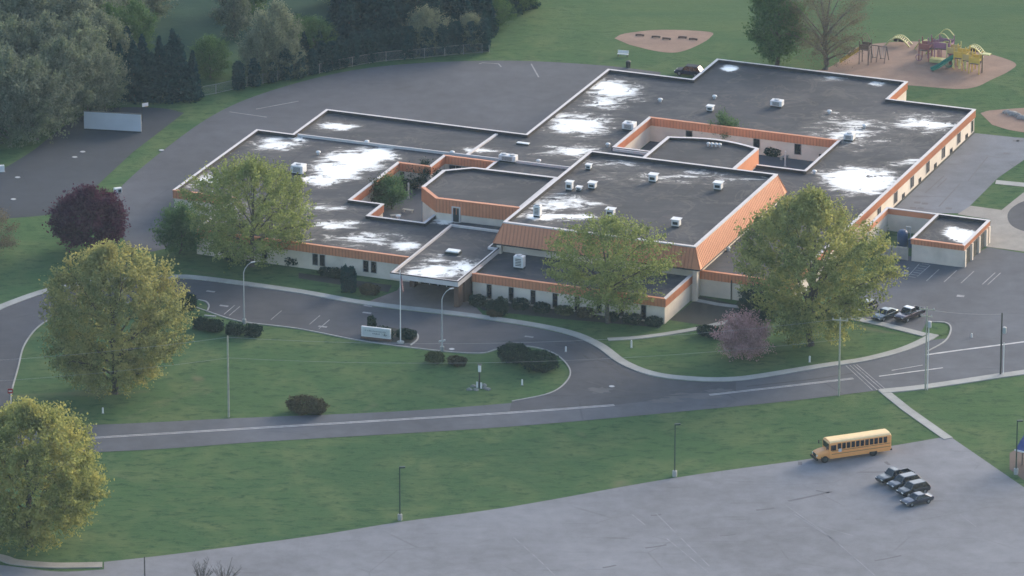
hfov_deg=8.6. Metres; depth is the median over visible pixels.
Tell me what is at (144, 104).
basketball hoop
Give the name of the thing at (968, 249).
garage door
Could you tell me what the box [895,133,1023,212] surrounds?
side yard
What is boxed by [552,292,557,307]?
window
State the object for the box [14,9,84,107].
tree
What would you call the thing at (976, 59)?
play tower
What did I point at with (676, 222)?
rooftop unit
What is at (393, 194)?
courtyard tree
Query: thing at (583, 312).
shrub
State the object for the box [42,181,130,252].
tree
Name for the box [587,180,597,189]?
rooftop unit
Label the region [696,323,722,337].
shrub
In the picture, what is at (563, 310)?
shrub
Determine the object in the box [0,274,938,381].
sidewalk
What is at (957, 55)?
play tower
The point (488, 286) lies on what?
window
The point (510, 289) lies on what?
window
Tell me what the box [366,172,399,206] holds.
courtyard tree
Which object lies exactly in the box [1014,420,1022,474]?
parking lot lamp
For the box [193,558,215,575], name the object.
bare shrub
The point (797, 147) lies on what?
window
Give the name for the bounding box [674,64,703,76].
parked car
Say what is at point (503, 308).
conical shrub
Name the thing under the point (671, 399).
worn patch
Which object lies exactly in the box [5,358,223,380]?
power line
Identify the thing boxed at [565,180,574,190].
rooftop unit
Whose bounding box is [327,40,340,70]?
arborvitae
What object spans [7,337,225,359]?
power line
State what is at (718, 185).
rooftop unit
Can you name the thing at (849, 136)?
rooftop unit
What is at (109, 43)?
spruce tree
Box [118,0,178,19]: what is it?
tree
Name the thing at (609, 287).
tree
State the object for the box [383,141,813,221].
courtyard floor
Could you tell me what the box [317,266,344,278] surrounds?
hedge
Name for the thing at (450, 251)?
skylight
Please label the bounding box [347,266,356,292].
column evergreen
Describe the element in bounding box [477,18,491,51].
arborvitae
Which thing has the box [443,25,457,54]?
arborvitae
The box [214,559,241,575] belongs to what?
bare shrub
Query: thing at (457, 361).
shrub
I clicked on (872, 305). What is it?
parked car
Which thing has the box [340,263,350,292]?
column evergreen
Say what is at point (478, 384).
lawn post
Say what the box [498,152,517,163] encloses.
rooftop unit
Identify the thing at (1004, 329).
utility pole
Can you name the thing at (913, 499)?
parked car
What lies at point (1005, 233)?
tan pavement
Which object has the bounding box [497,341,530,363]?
shrub
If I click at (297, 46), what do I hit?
tree
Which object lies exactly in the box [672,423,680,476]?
parking lot lamp
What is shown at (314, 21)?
tree
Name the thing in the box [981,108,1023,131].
mulch bank
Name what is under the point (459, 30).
arborvitae
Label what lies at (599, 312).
window
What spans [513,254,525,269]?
rooftop unit
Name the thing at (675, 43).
dirt infield
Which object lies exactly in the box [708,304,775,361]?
tree
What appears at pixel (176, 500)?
ground
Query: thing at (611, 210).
rooftop unit
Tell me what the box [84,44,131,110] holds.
tree
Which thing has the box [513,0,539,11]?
tree
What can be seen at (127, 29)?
spruce tree
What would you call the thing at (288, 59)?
arborvitae
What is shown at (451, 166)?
window
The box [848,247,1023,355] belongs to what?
side parking lot
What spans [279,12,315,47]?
tree
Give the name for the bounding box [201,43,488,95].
chain link fence
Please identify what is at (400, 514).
parking lot lamp
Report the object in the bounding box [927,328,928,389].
guy post
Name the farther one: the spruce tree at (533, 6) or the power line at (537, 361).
the spruce tree at (533, 6)
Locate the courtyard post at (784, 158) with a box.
[784,151,785,166]
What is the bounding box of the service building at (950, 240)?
[867,207,990,266]
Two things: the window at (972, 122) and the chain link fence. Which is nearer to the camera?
the window at (972, 122)
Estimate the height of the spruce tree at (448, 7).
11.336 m
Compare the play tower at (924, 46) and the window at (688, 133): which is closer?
the window at (688, 133)
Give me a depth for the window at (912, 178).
1083.55 m
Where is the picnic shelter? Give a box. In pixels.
[1015,436,1023,464]
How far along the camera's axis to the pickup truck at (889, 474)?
962.57 m
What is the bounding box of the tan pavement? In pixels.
[958,193,1023,250]
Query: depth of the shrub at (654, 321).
1024.17 m
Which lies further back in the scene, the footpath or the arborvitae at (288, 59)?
the arborvitae at (288, 59)
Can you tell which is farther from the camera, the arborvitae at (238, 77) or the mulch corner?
the arborvitae at (238, 77)
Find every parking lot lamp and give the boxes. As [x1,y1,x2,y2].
[398,466,404,520]
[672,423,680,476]
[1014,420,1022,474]
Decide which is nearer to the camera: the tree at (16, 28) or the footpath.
the footpath
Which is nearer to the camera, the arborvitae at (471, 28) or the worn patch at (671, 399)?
the worn patch at (671, 399)
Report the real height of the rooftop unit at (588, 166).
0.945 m
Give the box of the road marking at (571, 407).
[102,341,1023,437]
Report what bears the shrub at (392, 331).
on the sign bed at (395, 339)
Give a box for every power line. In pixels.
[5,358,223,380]
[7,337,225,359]
[232,319,836,343]
[239,340,831,362]
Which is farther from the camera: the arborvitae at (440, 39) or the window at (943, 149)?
the arborvitae at (440, 39)
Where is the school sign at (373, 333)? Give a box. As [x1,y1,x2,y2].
[361,326,391,341]
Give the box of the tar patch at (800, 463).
[602,140,1022,567]
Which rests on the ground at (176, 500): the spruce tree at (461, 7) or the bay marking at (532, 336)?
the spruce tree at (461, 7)
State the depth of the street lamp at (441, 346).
1013.22 m
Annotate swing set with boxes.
[869,45,888,62]
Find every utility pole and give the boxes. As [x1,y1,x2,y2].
[227,336,229,416]
[832,317,847,395]
[919,307,934,389]
[1000,313,1005,373]
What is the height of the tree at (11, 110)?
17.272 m
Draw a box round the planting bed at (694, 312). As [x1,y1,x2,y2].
[299,273,741,326]
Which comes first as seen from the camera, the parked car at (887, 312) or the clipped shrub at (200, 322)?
the clipped shrub at (200, 322)
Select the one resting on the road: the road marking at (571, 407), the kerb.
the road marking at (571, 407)
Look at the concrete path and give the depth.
1088.01 m
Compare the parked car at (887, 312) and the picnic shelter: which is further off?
the parked car at (887, 312)
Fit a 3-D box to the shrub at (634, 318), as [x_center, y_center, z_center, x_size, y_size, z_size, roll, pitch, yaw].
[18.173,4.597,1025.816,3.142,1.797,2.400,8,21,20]
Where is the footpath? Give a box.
[607,299,927,340]
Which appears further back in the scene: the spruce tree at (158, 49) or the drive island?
the spruce tree at (158, 49)
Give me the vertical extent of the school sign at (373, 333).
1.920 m
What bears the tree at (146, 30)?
on the ground at (176, 500)
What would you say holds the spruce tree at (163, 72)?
on the ground at (176, 500)
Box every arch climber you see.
[885,34,911,46]
[966,44,984,54]
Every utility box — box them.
[0,165,4,171]
[114,187,121,192]
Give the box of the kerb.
[10,299,951,403]
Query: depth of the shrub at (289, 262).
1049.91 m
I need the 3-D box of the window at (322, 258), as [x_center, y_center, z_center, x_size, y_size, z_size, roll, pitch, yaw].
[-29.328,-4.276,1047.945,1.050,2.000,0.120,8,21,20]
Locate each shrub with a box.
[179,292,196,310]
[192,316,209,330]
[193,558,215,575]
[205,318,224,332]
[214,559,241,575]
[225,252,243,262]
[225,321,243,335]
[242,323,263,337]
[284,257,297,265]
[285,394,329,415]
[359,283,380,295]
[377,325,395,338]
[394,328,416,339]
[402,178,418,188]
[424,351,444,363]
[447,354,467,366]
[467,294,486,306]
[484,299,500,309]
[486,309,503,316]
[494,296,508,315]
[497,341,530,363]
[510,297,530,310]
[520,349,559,372]
[532,301,550,313]
[554,305,574,315]
[575,307,596,317]
[609,311,618,321]
[621,312,641,324]
[644,315,662,326]
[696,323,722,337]
[763,147,780,156]
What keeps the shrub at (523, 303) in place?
on the planting bed at (694, 312)
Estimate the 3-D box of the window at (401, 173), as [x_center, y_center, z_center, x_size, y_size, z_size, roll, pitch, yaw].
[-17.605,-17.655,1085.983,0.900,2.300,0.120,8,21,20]
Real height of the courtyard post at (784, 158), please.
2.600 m
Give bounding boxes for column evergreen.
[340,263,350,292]
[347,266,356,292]
[367,315,376,326]
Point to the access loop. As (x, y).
(1015, 216)
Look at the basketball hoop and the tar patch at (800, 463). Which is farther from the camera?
the basketball hoop
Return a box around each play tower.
[840,33,871,63]
[916,36,932,61]
[927,35,941,58]
[929,29,954,62]
[930,44,970,70]
[946,40,961,65]
[961,47,975,71]
[968,50,990,74]
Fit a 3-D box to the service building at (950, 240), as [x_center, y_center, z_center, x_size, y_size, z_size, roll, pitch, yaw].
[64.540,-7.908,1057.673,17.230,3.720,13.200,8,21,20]
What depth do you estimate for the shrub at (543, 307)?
1029.76 m
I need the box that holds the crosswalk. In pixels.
[846,364,884,389]
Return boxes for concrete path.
[995,180,1023,186]
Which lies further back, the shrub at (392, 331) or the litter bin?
the litter bin
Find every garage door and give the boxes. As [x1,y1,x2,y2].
[966,246,969,264]
[973,239,976,257]
[980,231,984,250]
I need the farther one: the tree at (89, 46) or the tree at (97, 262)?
the tree at (89, 46)
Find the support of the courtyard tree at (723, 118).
on the ground at (176, 500)
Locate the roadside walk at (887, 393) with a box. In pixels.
[878,370,1023,438]
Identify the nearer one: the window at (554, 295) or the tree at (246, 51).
the window at (554, 295)
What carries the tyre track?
on the driveway
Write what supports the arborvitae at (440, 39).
on the ground at (176, 500)
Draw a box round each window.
[312,253,318,265]
[319,254,325,266]
[363,260,368,272]
[370,261,376,273]
[399,171,404,182]
[449,164,467,168]
[486,284,491,298]
[508,286,513,301]
[530,289,535,304]
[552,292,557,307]
[574,297,579,310]
[596,298,601,313]
[618,302,623,316]
[641,304,646,319]
[685,130,692,136]
[753,138,759,149]
[794,143,801,154]
[894,190,897,203]
[910,175,913,188]
[926,160,929,173]
[942,145,945,158]
[957,131,960,144]
[971,119,973,132]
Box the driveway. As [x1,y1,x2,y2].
[0,279,735,416]
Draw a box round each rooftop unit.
[291,162,306,174]
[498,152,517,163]
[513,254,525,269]
[533,203,541,217]
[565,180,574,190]
[575,185,582,191]
[585,163,592,169]
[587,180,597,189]
[605,206,615,215]
[622,120,636,130]
[647,172,658,182]
[670,217,681,227]
[706,104,714,111]
[712,180,723,190]
[770,98,783,107]
[844,132,855,141]
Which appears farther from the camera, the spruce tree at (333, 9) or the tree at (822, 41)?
the spruce tree at (333, 9)
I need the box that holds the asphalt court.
[0,107,182,218]
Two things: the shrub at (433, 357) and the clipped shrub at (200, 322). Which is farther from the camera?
the clipped shrub at (200, 322)
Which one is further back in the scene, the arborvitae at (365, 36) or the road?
the arborvitae at (365, 36)
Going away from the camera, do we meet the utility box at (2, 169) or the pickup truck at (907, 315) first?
the pickup truck at (907, 315)
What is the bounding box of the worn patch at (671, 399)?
[587,387,731,402]
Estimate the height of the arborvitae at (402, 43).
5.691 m
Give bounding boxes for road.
[12,338,1023,451]
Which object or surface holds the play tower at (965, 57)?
on the mulch playground
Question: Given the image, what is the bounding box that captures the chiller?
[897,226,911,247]
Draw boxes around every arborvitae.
[231,61,246,90]
[247,57,261,86]
[267,62,277,82]
[277,48,294,80]
[293,51,306,79]
[307,48,318,74]
[316,43,331,72]
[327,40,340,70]
[359,28,375,62]
[393,26,409,59]
[401,25,418,58]
[419,26,434,56]
[434,24,447,54]
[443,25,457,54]
[449,21,465,53]
[464,21,477,52]
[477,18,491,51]
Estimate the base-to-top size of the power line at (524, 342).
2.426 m
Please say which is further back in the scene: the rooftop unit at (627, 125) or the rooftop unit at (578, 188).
the rooftop unit at (627, 125)
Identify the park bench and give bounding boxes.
[617,50,628,56]
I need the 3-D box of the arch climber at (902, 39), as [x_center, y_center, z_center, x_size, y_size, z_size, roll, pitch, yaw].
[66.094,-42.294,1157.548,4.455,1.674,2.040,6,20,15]
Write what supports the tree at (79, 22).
on the ground at (176, 500)
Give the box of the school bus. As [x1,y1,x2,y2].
[810,429,891,462]
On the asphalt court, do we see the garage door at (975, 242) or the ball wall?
the ball wall
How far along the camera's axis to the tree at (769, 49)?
1142.66 m
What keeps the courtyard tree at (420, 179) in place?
on the courtyard floor
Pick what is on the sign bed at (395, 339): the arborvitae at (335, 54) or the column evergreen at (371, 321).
the column evergreen at (371, 321)
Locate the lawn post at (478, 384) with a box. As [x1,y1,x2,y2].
[476,364,481,388]
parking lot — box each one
[0,438,1023,575]
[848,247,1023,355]
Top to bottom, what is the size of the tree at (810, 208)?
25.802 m
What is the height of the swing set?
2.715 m
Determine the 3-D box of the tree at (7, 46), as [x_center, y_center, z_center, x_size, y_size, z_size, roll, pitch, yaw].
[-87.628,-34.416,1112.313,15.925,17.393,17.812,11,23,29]
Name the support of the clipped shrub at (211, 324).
on the ground at (176, 500)
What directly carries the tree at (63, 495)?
on the ground at (176, 500)
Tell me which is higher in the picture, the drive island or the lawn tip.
the drive island
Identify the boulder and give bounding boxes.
[1007,111,1017,115]
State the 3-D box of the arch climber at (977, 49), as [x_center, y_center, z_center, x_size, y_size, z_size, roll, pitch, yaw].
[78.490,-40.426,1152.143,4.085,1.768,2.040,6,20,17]
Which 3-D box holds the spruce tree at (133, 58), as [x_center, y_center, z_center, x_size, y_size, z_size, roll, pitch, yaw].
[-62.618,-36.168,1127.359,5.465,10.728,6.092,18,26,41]
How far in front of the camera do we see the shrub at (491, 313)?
1028.22 m
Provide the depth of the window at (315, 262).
1048.42 m
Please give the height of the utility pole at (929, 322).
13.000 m
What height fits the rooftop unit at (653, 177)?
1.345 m
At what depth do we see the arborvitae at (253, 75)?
1134.65 m
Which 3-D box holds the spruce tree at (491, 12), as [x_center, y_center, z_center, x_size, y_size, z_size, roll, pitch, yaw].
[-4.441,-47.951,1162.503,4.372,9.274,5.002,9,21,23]
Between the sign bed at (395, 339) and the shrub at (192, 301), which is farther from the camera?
the shrub at (192, 301)
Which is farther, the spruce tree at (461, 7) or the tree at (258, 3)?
the tree at (258, 3)
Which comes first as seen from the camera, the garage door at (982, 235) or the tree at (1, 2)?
the garage door at (982, 235)
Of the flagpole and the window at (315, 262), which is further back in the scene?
the window at (315, 262)
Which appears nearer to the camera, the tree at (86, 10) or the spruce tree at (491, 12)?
the tree at (86, 10)
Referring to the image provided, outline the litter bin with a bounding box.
[626,60,630,67]
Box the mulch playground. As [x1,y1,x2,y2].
[817,41,1015,88]
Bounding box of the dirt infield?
[615,30,712,52]
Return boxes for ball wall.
[84,110,140,132]
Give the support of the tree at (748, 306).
on the ground at (176, 500)
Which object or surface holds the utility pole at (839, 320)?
on the ground at (176, 500)
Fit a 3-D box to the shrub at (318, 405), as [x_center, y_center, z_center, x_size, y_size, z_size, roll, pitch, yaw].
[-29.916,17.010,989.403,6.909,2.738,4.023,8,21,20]
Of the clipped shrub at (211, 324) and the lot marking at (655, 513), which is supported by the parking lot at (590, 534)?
the lot marking at (655, 513)
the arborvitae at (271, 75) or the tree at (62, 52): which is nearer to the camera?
the tree at (62, 52)
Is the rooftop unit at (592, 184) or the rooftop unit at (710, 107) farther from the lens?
the rooftop unit at (710, 107)
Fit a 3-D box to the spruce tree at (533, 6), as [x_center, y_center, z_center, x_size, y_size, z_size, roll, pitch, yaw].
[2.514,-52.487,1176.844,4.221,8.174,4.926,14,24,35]
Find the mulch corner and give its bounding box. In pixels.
[1010,450,1023,479]
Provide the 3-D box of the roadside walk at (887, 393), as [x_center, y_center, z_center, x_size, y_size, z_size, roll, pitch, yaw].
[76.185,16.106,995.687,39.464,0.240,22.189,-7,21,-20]
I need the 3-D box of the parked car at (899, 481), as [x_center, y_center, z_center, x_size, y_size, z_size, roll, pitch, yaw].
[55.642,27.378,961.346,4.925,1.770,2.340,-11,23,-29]
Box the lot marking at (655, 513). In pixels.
[233,63,975,574]
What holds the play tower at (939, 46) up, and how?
on the mulch playground
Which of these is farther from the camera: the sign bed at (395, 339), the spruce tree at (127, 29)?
the spruce tree at (127, 29)
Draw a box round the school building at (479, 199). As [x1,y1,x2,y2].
[172,59,975,323]
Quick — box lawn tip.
[927,323,947,334]
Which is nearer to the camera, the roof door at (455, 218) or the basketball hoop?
the roof door at (455, 218)
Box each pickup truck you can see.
[875,467,914,483]
[894,305,925,322]
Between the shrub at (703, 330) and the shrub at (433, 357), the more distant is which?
the shrub at (703, 330)
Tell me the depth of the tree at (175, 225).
1053.23 m
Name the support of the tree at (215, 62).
on the ground at (176, 500)
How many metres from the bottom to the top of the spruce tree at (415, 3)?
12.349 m
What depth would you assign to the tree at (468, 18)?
1153.10 m
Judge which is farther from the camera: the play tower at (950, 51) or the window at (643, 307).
the play tower at (950, 51)
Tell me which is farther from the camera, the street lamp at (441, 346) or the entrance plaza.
the entrance plaza
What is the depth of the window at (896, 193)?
1076.69 m
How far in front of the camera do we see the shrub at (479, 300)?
1032.42 m
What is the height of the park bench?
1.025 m
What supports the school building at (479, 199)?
on the ground at (176, 500)
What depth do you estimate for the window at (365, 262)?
1045.35 m
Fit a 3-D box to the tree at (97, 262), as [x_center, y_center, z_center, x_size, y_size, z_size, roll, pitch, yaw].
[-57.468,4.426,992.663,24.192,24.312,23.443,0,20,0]
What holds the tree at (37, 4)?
on the ground at (176, 500)
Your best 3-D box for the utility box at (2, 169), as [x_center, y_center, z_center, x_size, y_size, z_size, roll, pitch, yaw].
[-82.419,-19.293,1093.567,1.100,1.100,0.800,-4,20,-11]
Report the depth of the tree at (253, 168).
1044.74 m
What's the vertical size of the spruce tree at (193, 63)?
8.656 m
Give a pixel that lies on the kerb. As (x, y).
(416, 340)
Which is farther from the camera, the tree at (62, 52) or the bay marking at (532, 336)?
the tree at (62, 52)
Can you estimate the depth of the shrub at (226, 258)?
1052.01 m
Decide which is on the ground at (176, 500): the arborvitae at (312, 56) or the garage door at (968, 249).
the arborvitae at (312, 56)
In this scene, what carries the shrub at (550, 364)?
on the ground at (176, 500)
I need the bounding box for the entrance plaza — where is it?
[371,281,481,313]
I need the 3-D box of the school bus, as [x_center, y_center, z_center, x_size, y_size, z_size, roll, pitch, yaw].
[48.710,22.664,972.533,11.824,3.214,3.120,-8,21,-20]
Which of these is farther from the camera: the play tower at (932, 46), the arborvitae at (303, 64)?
the play tower at (932, 46)
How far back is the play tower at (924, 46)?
1148.45 m
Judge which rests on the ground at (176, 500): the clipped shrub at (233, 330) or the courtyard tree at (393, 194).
the clipped shrub at (233, 330)
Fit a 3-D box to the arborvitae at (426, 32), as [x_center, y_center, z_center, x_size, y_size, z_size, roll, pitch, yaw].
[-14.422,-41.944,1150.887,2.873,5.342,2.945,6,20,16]
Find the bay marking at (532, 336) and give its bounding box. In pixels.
[206,263,999,337]
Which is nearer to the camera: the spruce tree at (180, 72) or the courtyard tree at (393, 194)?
the courtyard tree at (393, 194)
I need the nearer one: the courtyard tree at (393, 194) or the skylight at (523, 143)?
the courtyard tree at (393, 194)
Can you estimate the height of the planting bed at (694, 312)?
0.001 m
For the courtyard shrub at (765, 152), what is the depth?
1100.42 m
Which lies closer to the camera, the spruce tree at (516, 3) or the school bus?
the school bus
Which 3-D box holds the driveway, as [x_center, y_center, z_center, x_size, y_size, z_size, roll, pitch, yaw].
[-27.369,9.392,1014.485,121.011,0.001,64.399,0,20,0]
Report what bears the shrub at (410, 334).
on the sign bed at (395, 339)
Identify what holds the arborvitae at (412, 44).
on the ground at (176, 500)
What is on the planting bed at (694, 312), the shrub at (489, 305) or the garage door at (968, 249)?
the shrub at (489, 305)
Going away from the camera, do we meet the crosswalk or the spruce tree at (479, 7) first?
the crosswalk
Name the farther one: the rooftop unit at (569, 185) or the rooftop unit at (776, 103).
the rooftop unit at (776, 103)
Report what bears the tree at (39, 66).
on the ground at (176, 500)
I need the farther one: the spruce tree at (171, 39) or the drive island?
the spruce tree at (171, 39)
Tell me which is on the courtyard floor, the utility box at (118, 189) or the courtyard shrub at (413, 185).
the courtyard shrub at (413, 185)
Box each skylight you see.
[445,248,461,255]
[516,141,529,145]
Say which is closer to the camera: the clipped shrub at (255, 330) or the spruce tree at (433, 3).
the clipped shrub at (255, 330)
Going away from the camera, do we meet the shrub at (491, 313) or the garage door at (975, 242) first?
the shrub at (491, 313)
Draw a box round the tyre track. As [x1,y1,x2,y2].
[502,337,853,397]
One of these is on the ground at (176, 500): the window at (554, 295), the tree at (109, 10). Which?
the tree at (109, 10)
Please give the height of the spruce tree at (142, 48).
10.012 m
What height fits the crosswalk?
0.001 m
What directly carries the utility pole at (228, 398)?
on the ground at (176, 500)
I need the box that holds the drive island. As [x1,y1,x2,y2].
[160,298,206,314]
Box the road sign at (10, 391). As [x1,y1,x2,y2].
[8,389,12,402]
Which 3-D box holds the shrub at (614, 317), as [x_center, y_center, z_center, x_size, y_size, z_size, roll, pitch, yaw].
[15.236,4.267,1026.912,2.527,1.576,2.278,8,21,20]
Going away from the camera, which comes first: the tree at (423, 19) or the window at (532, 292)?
the window at (532, 292)
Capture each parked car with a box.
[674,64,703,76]
[859,298,877,315]
[871,307,898,321]
[886,471,919,488]
[896,478,930,496]
[900,491,933,506]
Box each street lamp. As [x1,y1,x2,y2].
[242,261,254,323]
[439,288,453,351]
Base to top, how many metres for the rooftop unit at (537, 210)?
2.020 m
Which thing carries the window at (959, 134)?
in the school building at (479, 199)
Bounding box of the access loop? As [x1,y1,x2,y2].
[1008,201,1023,230]
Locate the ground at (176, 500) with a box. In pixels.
[0,0,1023,571]
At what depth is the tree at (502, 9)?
1165.85 m
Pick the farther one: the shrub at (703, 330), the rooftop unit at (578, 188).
the rooftop unit at (578, 188)
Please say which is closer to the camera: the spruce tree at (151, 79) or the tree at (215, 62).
the spruce tree at (151, 79)
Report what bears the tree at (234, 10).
on the ground at (176, 500)
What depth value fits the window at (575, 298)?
1030.15 m
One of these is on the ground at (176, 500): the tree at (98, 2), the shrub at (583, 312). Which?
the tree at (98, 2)
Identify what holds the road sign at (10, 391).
on the driveway
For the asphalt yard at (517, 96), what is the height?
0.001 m
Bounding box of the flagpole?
[397,270,403,342]
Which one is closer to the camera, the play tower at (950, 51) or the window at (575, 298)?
the window at (575, 298)
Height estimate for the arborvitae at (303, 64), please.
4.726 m
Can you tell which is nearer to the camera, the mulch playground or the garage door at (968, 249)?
the garage door at (968, 249)
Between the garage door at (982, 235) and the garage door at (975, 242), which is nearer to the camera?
the garage door at (975, 242)
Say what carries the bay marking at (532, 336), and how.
on the side parking lot at (980, 306)
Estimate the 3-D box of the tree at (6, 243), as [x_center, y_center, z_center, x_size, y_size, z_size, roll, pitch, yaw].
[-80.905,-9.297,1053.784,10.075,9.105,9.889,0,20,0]
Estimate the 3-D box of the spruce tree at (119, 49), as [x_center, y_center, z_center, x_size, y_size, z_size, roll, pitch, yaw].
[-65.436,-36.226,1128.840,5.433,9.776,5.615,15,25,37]
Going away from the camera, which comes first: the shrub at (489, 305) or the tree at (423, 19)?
the shrub at (489, 305)
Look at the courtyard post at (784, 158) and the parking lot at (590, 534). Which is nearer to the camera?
the parking lot at (590, 534)
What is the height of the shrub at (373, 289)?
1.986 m
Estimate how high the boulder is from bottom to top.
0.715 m
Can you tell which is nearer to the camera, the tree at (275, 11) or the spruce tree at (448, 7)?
the tree at (275, 11)
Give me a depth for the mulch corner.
970.67 m
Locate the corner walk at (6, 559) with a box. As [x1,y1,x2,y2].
[0,554,101,568]
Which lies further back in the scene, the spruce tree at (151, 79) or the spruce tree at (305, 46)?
the spruce tree at (305, 46)
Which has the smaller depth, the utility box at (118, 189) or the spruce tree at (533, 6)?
the utility box at (118, 189)
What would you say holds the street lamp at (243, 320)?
on the ground at (176, 500)
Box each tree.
[0,0,33,31]
[0,3,20,57]
[0,12,55,64]
[0,38,24,131]
[0,43,63,148]
[0,53,81,142]
[0,208,23,255]
[0,395,114,556]
[1,0,72,29]
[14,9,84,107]
[27,30,107,127]
[36,0,113,38]
[37,238,201,400]
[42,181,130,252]
[52,8,110,96]
[63,36,125,115]
[67,0,131,22]
[82,8,136,58]
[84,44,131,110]
[91,0,139,47]
[105,38,113,53]
[107,0,146,31]
[114,43,135,100]
[115,0,162,50]
[117,40,148,104]
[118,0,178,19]
[123,26,132,60]
[132,34,149,81]
[142,52,162,103]
[149,198,206,255]
[153,36,166,71]
[153,44,182,104]
[163,34,196,103]
[166,28,177,63]
[175,151,320,272]
[184,50,204,100]
[187,32,232,79]
[208,0,255,39]
[231,0,271,11]
[235,27,279,78]
[246,0,307,74]
[269,38,308,77]
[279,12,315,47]
[291,14,339,52]
[299,31,311,66]
[324,0,342,37]
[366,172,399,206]
[374,168,414,208]
[402,4,450,54]
[406,156,441,185]
[408,0,426,23]
[426,0,445,27]
[441,0,456,24]
[451,0,475,29]
[452,11,483,49]
[470,0,495,38]
[483,0,498,34]
[491,0,521,28]
[502,0,522,16]
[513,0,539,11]
[522,0,540,10]
[542,209,683,323]
[701,105,745,138]
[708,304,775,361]
[727,182,908,348]
[734,283,777,326]
[740,0,813,65]
[768,0,875,70]
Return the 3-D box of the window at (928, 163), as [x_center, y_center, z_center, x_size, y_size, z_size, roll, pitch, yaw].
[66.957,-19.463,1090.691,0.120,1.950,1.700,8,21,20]
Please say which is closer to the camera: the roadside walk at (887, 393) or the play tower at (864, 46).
the roadside walk at (887, 393)
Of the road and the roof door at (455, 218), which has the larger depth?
the roof door at (455, 218)
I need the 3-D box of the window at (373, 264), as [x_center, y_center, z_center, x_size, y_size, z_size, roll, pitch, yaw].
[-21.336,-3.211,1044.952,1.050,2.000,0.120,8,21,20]
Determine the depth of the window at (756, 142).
1101.42 m
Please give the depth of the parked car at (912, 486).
958.24 m
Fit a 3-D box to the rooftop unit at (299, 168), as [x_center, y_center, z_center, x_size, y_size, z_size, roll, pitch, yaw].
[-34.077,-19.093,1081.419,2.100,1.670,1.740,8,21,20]
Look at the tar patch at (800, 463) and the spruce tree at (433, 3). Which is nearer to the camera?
the tar patch at (800, 463)
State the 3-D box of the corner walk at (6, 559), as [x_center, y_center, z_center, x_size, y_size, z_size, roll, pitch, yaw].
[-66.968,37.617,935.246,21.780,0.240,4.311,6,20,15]
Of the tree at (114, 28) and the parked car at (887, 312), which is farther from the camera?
the tree at (114, 28)
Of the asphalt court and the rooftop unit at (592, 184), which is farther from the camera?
the asphalt court
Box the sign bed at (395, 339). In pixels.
[364,327,416,342]
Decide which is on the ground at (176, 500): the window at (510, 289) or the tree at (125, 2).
the tree at (125, 2)
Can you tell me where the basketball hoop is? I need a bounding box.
[142,103,147,121]
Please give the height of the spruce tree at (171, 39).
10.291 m
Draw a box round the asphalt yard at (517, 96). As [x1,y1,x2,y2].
[116,61,660,250]
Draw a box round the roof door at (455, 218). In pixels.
[452,206,460,221]
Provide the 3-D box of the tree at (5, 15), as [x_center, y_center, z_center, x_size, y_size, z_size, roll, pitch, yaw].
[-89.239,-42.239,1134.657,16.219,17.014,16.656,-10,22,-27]

